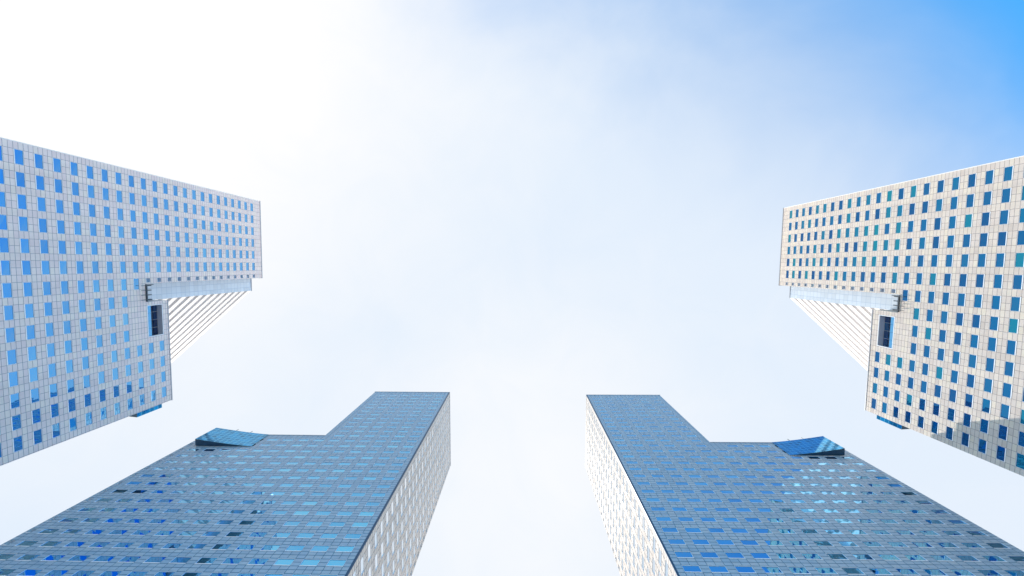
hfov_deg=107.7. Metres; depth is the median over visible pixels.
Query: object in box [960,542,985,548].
window
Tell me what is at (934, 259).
window
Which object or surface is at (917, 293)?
window
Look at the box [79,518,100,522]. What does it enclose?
window
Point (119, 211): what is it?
window
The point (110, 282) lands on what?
window
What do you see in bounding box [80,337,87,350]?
window
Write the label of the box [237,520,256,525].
window
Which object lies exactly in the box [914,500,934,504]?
window
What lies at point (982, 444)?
window
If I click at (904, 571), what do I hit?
window
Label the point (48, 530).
window
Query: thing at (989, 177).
window
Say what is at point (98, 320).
window
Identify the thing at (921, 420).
window
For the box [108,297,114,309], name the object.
window
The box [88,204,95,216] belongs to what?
window
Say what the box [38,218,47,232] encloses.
window
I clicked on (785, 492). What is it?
window
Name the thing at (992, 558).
window
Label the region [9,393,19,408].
window
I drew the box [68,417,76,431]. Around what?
window
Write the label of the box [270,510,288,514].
window
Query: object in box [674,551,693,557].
window
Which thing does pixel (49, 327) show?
window
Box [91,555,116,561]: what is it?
window
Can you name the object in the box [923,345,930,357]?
window
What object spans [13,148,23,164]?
window
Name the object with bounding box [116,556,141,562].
window
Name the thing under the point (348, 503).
window
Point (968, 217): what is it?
window
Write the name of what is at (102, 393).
window
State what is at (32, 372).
window
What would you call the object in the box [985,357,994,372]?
window
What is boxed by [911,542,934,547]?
window
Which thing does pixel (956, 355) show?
window
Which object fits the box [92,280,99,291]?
window
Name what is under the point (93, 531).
window
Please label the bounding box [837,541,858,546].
window
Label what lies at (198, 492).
window
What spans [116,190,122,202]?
window
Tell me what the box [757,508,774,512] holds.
window
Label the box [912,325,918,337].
window
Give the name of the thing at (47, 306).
window
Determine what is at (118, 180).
window
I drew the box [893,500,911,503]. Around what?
window
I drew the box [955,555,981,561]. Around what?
window
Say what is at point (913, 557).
window
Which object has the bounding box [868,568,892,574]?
window
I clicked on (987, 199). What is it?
window
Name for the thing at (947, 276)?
window
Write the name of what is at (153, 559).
window
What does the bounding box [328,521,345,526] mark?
window
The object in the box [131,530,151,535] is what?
window
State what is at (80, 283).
window
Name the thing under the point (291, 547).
window
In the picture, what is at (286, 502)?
window
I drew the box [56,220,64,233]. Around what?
window
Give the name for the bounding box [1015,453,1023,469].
window
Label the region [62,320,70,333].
window
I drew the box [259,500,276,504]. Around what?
window
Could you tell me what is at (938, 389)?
window
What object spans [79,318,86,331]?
window
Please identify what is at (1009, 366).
window
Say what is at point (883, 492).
window
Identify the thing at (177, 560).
window
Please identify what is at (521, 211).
sky
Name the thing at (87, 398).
window
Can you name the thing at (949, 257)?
window
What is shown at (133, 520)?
window
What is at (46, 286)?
window
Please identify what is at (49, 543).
window
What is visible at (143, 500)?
window
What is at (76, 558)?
window
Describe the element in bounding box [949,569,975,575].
window
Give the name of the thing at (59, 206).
window
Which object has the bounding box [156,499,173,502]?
window
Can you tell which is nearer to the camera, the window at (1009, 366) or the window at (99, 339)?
the window at (1009, 366)
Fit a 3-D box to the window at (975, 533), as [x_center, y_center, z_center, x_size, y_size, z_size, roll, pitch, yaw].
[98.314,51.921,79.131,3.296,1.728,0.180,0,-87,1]
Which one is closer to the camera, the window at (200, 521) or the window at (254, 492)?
the window at (200, 521)
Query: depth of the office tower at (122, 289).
100.02 m
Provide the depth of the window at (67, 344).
93.31 m
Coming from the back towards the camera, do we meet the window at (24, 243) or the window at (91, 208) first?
the window at (91, 208)
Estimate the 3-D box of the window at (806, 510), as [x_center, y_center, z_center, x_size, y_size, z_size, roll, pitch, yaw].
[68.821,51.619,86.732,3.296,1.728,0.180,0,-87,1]
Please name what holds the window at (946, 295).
in the office tower at (908, 296)
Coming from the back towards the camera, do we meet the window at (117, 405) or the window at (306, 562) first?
the window at (117, 405)
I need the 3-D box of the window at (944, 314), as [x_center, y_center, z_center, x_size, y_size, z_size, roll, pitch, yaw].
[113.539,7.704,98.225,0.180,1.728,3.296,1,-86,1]
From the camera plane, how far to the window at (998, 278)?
87.31 m
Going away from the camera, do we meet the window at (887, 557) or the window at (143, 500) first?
the window at (887, 557)
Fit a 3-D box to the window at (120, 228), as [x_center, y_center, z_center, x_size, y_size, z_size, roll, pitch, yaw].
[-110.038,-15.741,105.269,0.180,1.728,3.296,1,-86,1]
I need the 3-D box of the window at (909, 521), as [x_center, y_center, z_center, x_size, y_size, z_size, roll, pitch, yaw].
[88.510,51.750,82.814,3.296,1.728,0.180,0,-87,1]
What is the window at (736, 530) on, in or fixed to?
in the office tower at (676, 493)
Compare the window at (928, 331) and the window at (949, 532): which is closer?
the window at (949, 532)
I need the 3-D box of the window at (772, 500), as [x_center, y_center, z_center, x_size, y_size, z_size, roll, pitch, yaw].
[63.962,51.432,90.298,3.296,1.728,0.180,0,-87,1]
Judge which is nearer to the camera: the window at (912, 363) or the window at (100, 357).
the window at (100, 357)
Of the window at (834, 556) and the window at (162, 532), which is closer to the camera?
the window at (834, 556)
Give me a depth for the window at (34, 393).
87.01 m
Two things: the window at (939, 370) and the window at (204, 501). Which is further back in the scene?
the window at (939, 370)
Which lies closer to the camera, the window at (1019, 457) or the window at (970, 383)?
the window at (1019, 457)
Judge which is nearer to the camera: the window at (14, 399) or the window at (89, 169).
the window at (14, 399)
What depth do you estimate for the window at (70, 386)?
93.97 m
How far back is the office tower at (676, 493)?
89.19 m
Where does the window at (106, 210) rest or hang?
in the office tower at (122, 289)
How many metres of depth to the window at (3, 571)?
68.06 m
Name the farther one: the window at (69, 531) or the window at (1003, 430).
the window at (1003, 430)
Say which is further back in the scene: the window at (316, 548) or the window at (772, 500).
the window at (772, 500)
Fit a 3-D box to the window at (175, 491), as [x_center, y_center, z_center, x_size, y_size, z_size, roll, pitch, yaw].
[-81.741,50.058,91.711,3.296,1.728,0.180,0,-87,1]
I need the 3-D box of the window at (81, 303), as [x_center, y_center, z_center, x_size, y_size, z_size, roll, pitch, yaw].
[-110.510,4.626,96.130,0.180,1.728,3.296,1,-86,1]
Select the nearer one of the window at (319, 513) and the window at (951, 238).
the window at (319, 513)
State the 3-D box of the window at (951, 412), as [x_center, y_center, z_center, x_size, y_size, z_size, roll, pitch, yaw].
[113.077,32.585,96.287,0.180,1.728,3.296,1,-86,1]
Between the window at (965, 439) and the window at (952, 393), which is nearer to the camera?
the window at (965, 439)
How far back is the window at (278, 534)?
77.19 m
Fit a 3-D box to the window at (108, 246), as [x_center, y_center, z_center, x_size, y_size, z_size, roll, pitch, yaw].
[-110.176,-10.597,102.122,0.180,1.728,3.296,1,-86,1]
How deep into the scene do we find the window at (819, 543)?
76.64 m
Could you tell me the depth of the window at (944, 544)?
75.98 m
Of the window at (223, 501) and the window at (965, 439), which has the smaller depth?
the window at (223, 501)
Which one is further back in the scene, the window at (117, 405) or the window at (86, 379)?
the window at (117, 405)
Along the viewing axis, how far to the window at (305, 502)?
87.46 m
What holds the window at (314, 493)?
in the office tower at (357, 491)
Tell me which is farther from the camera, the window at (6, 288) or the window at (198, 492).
the window at (198, 492)
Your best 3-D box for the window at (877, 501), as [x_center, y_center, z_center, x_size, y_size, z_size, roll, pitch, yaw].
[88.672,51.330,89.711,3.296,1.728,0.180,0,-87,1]
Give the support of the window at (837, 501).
in the office tower at (676, 493)
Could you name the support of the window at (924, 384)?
in the office tower at (908, 296)
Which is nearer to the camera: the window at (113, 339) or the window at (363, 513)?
the window at (363, 513)
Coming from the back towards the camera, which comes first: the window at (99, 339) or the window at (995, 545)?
the window at (99, 339)
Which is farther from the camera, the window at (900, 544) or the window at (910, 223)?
the window at (910, 223)
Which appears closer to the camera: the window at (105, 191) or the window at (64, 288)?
the window at (64, 288)
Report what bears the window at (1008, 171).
in the office tower at (908, 296)
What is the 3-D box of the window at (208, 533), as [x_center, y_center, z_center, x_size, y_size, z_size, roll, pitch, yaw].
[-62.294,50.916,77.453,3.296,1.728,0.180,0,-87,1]
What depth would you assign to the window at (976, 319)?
91.39 m
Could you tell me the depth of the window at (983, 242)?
90.26 m
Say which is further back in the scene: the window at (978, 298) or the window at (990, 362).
the window at (978, 298)
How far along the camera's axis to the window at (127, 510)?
84.97 m
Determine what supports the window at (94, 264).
in the office tower at (122, 289)
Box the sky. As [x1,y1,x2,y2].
[0,0,1023,575]
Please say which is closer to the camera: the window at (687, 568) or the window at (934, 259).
the window at (687, 568)
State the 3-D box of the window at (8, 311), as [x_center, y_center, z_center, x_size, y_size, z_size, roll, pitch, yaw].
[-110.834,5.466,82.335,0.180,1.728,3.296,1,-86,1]
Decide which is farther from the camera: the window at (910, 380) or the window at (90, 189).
the window at (910, 380)
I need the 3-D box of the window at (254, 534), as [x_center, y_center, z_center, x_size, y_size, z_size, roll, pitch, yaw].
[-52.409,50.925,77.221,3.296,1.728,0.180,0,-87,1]
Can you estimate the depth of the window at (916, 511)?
86.33 m
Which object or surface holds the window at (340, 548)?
in the office tower at (357, 491)
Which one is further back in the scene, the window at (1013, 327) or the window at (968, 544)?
the window at (1013, 327)
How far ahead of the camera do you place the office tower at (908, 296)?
101.35 m
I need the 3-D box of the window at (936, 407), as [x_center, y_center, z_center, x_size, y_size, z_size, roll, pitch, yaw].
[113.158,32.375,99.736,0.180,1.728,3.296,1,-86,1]
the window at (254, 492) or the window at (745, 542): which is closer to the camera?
the window at (745, 542)
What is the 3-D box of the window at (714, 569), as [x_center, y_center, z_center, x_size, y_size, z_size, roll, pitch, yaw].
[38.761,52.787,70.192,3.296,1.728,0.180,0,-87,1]
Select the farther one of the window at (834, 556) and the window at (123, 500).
the window at (123, 500)
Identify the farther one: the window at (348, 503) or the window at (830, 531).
the window at (348, 503)
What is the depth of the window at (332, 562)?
69.97 m
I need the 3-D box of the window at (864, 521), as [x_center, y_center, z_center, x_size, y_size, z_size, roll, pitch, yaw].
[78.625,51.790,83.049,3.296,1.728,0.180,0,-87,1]
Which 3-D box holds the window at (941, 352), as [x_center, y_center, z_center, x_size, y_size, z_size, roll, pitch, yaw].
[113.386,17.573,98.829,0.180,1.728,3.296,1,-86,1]
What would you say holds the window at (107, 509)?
in the office tower at (357, 491)
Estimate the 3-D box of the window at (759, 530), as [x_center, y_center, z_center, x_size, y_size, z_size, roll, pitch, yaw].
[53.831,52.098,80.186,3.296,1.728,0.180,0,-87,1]
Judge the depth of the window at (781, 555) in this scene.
73.36 m
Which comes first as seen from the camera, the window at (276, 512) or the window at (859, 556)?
the window at (859, 556)
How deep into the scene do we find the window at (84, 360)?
97.16 m
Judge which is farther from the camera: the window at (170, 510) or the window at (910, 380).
the window at (910, 380)
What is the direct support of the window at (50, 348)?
in the office tower at (122, 289)
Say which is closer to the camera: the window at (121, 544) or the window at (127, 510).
the window at (121, 544)
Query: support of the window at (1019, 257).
in the office tower at (908, 296)
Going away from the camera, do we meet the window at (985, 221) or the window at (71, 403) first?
the window at (985, 221)
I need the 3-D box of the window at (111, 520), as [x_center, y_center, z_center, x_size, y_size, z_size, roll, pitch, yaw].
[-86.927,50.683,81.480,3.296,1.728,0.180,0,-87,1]
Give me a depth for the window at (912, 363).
106.09 m
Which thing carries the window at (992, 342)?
in the office tower at (908, 296)
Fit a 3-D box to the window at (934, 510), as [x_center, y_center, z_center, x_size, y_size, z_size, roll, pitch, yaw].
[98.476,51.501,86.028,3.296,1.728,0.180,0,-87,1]
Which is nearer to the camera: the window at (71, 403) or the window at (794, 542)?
the window at (794, 542)
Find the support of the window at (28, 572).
in the office tower at (357, 491)
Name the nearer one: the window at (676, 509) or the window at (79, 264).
the window at (676, 509)
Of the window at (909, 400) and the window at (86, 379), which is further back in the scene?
the window at (909, 400)
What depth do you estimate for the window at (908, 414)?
106.95 m
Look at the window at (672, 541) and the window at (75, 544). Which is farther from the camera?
the window at (672, 541)
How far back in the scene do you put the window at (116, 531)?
78.00 m
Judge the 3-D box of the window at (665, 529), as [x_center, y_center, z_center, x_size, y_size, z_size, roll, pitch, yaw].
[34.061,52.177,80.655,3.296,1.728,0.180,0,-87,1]
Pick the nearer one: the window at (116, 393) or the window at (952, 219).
the window at (952, 219)
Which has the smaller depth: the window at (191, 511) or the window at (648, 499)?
the window at (191, 511)
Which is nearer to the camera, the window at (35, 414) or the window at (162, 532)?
the window at (162, 532)
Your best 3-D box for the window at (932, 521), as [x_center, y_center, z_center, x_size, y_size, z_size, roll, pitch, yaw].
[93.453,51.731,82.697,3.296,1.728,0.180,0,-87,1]
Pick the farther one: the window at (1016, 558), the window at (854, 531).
the window at (854, 531)
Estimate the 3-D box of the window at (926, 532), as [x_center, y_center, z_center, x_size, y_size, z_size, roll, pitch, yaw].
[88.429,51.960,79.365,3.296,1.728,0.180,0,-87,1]
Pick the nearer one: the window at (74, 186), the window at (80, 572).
the window at (80, 572)
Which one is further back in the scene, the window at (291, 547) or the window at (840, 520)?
the window at (840, 520)
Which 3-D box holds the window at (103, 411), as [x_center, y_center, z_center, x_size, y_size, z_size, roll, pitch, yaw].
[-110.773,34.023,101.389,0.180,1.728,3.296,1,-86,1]
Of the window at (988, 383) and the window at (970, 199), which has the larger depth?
the window at (970, 199)
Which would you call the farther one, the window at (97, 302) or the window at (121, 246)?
the window at (121, 246)
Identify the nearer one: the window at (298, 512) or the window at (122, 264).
the window at (298, 512)
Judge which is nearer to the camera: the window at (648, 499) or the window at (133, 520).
the window at (133, 520)
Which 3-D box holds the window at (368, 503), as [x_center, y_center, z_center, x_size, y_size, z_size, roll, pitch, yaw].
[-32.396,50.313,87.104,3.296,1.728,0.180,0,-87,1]
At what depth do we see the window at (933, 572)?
69.32 m
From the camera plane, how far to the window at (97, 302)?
99.73 m
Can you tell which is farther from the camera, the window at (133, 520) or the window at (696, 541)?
the window at (133, 520)
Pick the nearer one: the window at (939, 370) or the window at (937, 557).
the window at (937, 557)
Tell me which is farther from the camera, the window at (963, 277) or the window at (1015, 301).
the window at (963, 277)
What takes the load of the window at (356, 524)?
in the office tower at (357, 491)
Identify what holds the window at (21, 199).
in the office tower at (122, 289)
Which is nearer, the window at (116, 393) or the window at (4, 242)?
the window at (4, 242)
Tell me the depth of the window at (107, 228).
101.92 m
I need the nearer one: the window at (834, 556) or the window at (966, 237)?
the window at (834, 556)
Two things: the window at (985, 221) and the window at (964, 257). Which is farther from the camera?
the window at (964, 257)
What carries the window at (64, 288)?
in the office tower at (122, 289)
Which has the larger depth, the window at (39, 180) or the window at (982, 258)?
the window at (982, 258)
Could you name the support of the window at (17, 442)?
in the office tower at (122, 289)
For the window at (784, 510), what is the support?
in the office tower at (676, 493)
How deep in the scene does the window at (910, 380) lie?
106.37 m
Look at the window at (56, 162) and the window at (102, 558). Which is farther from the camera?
the window at (56, 162)
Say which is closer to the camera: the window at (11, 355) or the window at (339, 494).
the window at (11, 355)
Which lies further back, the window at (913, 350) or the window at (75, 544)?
the window at (913, 350)
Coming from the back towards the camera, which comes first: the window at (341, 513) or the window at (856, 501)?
the window at (856, 501)
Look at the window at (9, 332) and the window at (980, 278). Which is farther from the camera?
the window at (980, 278)
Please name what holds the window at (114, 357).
in the office tower at (122, 289)
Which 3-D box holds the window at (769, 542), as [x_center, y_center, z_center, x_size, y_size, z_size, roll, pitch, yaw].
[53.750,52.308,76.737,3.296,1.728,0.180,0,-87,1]
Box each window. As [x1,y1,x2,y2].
[0,237,9,252]
[0,260,10,275]
[0,553,15,559]
[0,568,16,575]
[1,283,12,297]
[3,305,13,320]
[4,327,15,342]
[6,349,16,364]
[7,371,18,387]
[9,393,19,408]
[11,414,21,430]
[12,435,22,452]
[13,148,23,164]
[14,554,40,560]
[15,171,25,187]
[15,540,39,546]
[16,194,26,209]
[16,569,43,575]
[18,216,28,231]
[19,238,29,252]
[21,260,30,274]
[22,282,32,296]
[24,303,33,317]
[25,325,35,339]
[27,346,36,360]
[28,367,37,382]
[30,388,39,403]
[31,408,40,424]
[32,429,42,445]
[33,153,43,168]
[35,175,44,190]
[36,197,45,211]
[36,528,60,533]
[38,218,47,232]
[38,541,62,546]
[39,239,48,253]
[40,261,49,274]
[40,554,66,560]
[42,281,51,295]
[43,302,52,315]
[44,322,53,336]
[44,569,68,575]
[46,343,55,357]
[47,363,56,377]
[48,383,57,397]
[50,403,58,417]
[51,422,60,437]
[52,157,61,172]
[53,178,62,192]
[55,199,63,213]
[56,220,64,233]
[57,240,66,253]
[58,517,79,522]
[59,261,67,273]
[60,281,68,293]
[61,301,69,314]
[61,529,82,534]
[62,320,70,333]
[63,541,87,547]
[64,340,72,353]
[65,359,73,373]
[65,555,90,561]
[66,379,74,392]
[67,398,75,412]
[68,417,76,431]
[69,161,77,175]
[71,182,78,195]
[71,570,95,575]
[72,202,80,215]
[73,222,81,234]
[74,241,82,254]
[75,261,83,273]
[76,507,97,511]
[77,280,84,292]
[78,299,85,312]
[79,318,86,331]
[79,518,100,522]
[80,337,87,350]
[81,356,88,369]
[82,375,90,388]
[82,529,105,534]
[83,393,91,407]
[84,412,92,425]
[86,165,93,178]
[86,541,110,547]
[87,185,94,198]
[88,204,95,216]
[89,223,96,235]
[90,242,97,254]
[91,261,98,273]
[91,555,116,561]
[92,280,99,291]
[93,298,100,310]
[94,317,101,329]
[95,335,102,347]
[95,498,113,501]
[96,353,103,365]
[97,371,104,384]
[98,389,105,402]
[98,507,117,511]
[99,407,106,420]
[101,169,107,181]
[102,187,108,200]
[102,518,123,522]
[103,206,109,218]
[104,225,110,236]
[105,243,111,254]
[106,261,112,272]
[107,279,113,291]
[107,529,127,534]
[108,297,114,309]
[109,315,115,327]
[110,333,116,344]
[111,350,117,362]
[112,367,118,380]
[112,542,134,547]
[113,385,119,397]
[113,402,120,414]
[113,498,133,502]
[115,172,121,184]
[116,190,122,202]
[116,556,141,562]
[117,208,123,220]
[117,226,123,237]
[118,244,124,255]
[118,508,138,512]
[119,261,125,272]
[123,518,145,523]
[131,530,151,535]
[135,498,152,502]
[135,542,159,548]
[140,508,160,512]
[143,556,167,562]
[146,519,166,523]
[153,530,175,535]
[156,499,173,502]
[161,543,182,548]
[163,508,180,512]
[168,556,191,563]
[170,490,187,493]
[170,519,189,523]
[177,499,194,503]
[177,530,197,536]
[183,509,202,513]
[186,543,207,549]
[190,490,207,494]
[191,519,211,524]
[194,557,217,563]
[196,499,215,503]
[200,531,221,536]
[205,509,224,513]
[209,491,225,494]
[210,543,231,549]
[214,520,233,524]
[218,500,234,503]
[221,557,242,564]
[224,531,244,536]
[227,509,244,513]
[229,491,245,494]
[235,544,256,550]
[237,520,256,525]
[239,500,255,504]
[247,558,268,564]
[248,510,266,514]
[248,532,267,537]
[250,491,266,494]
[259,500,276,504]
[259,520,277,525]
[259,544,280,550]
[269,491,285,495]
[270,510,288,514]
[271,532,291,537]
[273,558,294,565]
[280,500,296,504]
[282,521,300,525]
[285,545,305,550]
[289,492,305,495]
[293,510,309,514]
[296,532,314,538]
[299,559,320,565]
[302,501,317,504]
[306,521,323,526]
[309,545,329,551]
[310,492,325,495]
[314,511,331,515]
[319,533,338,538]
[322,501,338,505]
[326,559,346,566]
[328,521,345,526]
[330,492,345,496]
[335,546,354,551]
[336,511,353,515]
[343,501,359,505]
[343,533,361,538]
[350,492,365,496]
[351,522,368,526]
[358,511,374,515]
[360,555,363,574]
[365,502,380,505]
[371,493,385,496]
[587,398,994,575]
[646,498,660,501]
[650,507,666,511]
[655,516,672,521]
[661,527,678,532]
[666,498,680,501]
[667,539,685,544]
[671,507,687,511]
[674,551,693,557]
[678,517,694,521]
[681,565,702,572]
[684,527,701,532]
[686,498,701,501]
[691,539,710,544]
[693,507,709,511]
[699,552,718,557]
[700,517,716,521]
[706,498,723,502]
[707,528,725,532]
[708,566,729,572]
[714,507,730,511]
[715,539,735,545]
[722,517,739,521]
[724,552,745,558]
[727,498,743,502]
[730,528,749,533]
[734,566,755,572]
[736,508,752,511]
[740,540,759,545]
[744,517,762,522]
[748,499,764,502]
[749,552,770,558]
[753,528,772,533]
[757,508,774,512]
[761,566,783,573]
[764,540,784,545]
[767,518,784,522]
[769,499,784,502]
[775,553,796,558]
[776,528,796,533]
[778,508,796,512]
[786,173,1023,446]
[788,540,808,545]
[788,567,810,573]
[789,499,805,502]
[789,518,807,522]
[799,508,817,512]
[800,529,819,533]
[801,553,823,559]
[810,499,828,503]
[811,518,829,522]
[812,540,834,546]
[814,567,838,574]
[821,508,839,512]
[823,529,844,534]
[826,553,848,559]
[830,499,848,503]
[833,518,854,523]
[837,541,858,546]
[841,567,865,574]
[843,509,861,512]
[847,529,867,534]
[852,500,869,503]
[852,554,874,559]
[857,519,876,523]
[859,491,876,494]
[861,541,883,546]
[865,509,884,513]
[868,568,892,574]
[870,529,891,534]
[873,500,890,503]
[877,554,901,560]
[879,491,898,495]
[879,519,898,523]
[886,509,906,513]
[886,541,909,547]
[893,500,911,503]
[894,530,916,535]
[895,568,921,575]
[899,491,919,495]
[901,519,921,523]
[903,554,927,560]
[905,255,911,266]
[905,411,911,423]
[906,238,912,249]
[906,394,912,406]
[907,220,913,232]
[907,377,914,389]
[908,509,927,513]
[909,203,915,214]
[909,360,915,371]
[910,185,916,197]
[910,342,916,354]
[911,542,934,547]
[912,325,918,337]
[913,308,919,319]
[914,290,921,302]
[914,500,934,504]
[916,273,922,284]
[917,255,924,266]
[917,415,924,428]
[918,530,940,535]
[919,237,925,248]
[919,398,925,410]
[920,219,927,230]
[920,380,927,393]
[921,568,947,575]
[922,201,928,212]
[922,363,928,375]
[923,182,930,195]
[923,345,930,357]
[924,519,946,524]
[925,327,931,339]
[926,309,933,321]
[928,291,934,303]
[929,273,936,284]
[929,509,949,513]
[930,555,954,561]
[931,255,938,266]
[931,420,938,434]
[932,236,939,248]
[932,402,939,415]
[934,217,941,229]
[934,384,941,397]
[935,198,942,211]
[936,366,943,379]
[936,542,958,547]
[937,179,944,192]
[937,348,944,360]
[939,329,946,342]
[940,311,948,323]
[941,530,963,535]
[942,292,949,304]
[943,273,951,285]
[945,254,953,266]
[945,426,953,440]
[947,235,954,247]
[947,407,955,421]
[948,216,956,228]
[948,520,968,524]
[949,389,956,402]
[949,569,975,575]
[950,196,958,209]
[950,370,958,383]
[952,176,959,190]
[952,351,960,364]
[954,332,962,345]
[955,312,963,325]
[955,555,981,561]
[957,293,965,306]
[959,274,967,286]
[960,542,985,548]
[961,254,969,266]
[961,432,969,446]
[962,234,970,246]
[963,413,971,427]
[964,214,972,227]
[964,393,973,407]
[964,530,987,535]
[966,193,974,207]
[966,373,975,387]
[968,173,976,187]
[968,354,977,368]
[970,334,978,348]
[972,314,980,327]
[973,294,982,307]
[975,274,984,287]
[976,569,1002,575]
[977,253,986,266]
[978,438,987,453]
[979,233,988,246]
[980,418,989,433]
[981,212,990,225]
[981,398,991,413]
[981,555,1006,561]
[983,191,992,205]
[983,378,992,392]
[984,542,1010,548]
[985,169,994,184]
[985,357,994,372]
[987,337,996,351]
[989,316,999,330]
[991,295,1001,309]
[993,274,1003,288]
[995,253,1005,266]
[996,445,1006,461]
[997,231,1007,245]
[998,424,1008,440]
[999,210,1009,224]
[1000,403,1010,419]
[1001,188,1011,202]
[1002,382,1012,397]
[1003,166,1013,181]
[1003,569,1023,575]
[1004,361,1014,376]
[1006,340,1016,355]
[1006,555,1023,561]
[1008,318,1018,333]
[1010,296,1020,311]
[1012,275,1023,289]
[1014,252,1023,266]
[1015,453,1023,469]
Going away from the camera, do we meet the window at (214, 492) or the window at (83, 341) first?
the window at (214, 492)
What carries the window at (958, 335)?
in the office tower at (908, 296)
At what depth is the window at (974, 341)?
91.72 m
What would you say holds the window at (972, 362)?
in the office tower at (908, 296)
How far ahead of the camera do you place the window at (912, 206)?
106.79 m
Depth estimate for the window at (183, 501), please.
88.21 m
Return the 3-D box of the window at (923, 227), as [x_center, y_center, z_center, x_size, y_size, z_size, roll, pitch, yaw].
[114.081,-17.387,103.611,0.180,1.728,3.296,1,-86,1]
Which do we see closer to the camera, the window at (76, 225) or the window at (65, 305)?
the window at (65, 305)
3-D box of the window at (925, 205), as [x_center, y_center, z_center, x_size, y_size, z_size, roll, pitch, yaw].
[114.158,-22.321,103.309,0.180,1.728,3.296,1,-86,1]
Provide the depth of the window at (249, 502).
87.84 m
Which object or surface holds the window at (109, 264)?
in the office tower at (122, 289)
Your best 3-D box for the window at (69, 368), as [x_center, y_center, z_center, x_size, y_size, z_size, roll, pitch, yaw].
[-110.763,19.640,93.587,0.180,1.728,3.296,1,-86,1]
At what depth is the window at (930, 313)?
101.73 m
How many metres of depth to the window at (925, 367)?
102.67 m
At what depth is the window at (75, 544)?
74.64 m
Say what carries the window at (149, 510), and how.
in the office tower at (357, 491)
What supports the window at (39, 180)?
in the office tower at (122, 289)
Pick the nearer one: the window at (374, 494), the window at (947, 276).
the window at (374, 494)
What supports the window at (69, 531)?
in the office tower at (357, 491)
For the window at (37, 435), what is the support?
in the office tower at (122, 289)
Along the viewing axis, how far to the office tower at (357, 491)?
88.23 m
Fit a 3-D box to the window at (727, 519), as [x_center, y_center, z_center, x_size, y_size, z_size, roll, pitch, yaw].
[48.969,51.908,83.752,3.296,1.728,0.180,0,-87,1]
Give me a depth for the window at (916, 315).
105.22 m
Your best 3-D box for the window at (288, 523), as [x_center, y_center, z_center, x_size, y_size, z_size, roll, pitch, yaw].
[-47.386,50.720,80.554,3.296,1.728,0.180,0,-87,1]
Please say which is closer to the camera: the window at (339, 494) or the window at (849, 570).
the window at (849, 570)
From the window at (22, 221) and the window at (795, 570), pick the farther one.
the window at (22, 221)
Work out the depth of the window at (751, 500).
90.43 m
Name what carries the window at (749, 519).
in the office tower at (676, 493)
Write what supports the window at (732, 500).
in the office tower at (676, 493)
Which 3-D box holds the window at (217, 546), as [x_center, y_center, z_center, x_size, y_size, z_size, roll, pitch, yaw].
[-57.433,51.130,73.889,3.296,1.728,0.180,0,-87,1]
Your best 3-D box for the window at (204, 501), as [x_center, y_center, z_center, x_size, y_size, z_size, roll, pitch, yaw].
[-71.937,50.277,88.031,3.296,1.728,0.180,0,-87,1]
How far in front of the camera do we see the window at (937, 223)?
100.29 m
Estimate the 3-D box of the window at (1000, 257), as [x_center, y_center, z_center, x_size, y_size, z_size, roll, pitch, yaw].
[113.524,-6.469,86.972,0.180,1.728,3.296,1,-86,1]
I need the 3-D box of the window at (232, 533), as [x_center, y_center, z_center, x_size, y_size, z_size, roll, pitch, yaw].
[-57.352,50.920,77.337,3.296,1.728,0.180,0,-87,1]
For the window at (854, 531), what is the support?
in the office tower at (676, 493)
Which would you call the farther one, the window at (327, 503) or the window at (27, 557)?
the window at (327, 503)
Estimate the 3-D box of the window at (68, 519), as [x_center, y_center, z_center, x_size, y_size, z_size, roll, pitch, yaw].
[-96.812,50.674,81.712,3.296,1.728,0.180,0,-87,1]
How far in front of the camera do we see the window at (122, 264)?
105.88 m
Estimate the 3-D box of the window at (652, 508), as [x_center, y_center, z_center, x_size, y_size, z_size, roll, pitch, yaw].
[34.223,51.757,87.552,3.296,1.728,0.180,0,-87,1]
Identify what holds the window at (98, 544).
in the office tower at (357, 491)
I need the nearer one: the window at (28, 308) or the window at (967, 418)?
the window at (28, 308)
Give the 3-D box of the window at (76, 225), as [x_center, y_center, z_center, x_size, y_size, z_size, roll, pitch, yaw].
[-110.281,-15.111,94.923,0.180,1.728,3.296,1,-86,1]
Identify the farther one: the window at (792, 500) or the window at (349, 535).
the window at (792, 500)
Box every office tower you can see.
[0,137,262,465]
[0,391,450,575]
[585,395,1023,575]
[778,155,1023,475]
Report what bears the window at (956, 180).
in the office tower at (908, 296)
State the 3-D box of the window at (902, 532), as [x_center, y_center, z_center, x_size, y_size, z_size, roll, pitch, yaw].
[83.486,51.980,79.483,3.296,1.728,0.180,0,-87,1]
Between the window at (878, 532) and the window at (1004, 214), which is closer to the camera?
the window at (878, 532)
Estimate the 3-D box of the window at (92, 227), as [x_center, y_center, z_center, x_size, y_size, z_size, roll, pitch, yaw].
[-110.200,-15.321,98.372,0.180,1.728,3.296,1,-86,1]
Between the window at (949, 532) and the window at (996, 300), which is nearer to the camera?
the window at (949, 532)
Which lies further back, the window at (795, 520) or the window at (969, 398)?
the window at (969, 398)
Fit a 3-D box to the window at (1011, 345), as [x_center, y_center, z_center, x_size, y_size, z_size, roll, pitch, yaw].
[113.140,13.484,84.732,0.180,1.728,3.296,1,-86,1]
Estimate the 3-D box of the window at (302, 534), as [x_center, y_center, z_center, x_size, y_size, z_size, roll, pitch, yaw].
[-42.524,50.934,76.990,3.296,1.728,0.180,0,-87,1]
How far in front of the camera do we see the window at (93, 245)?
98.67 m
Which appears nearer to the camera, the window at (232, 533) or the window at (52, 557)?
the window at (52, 557)

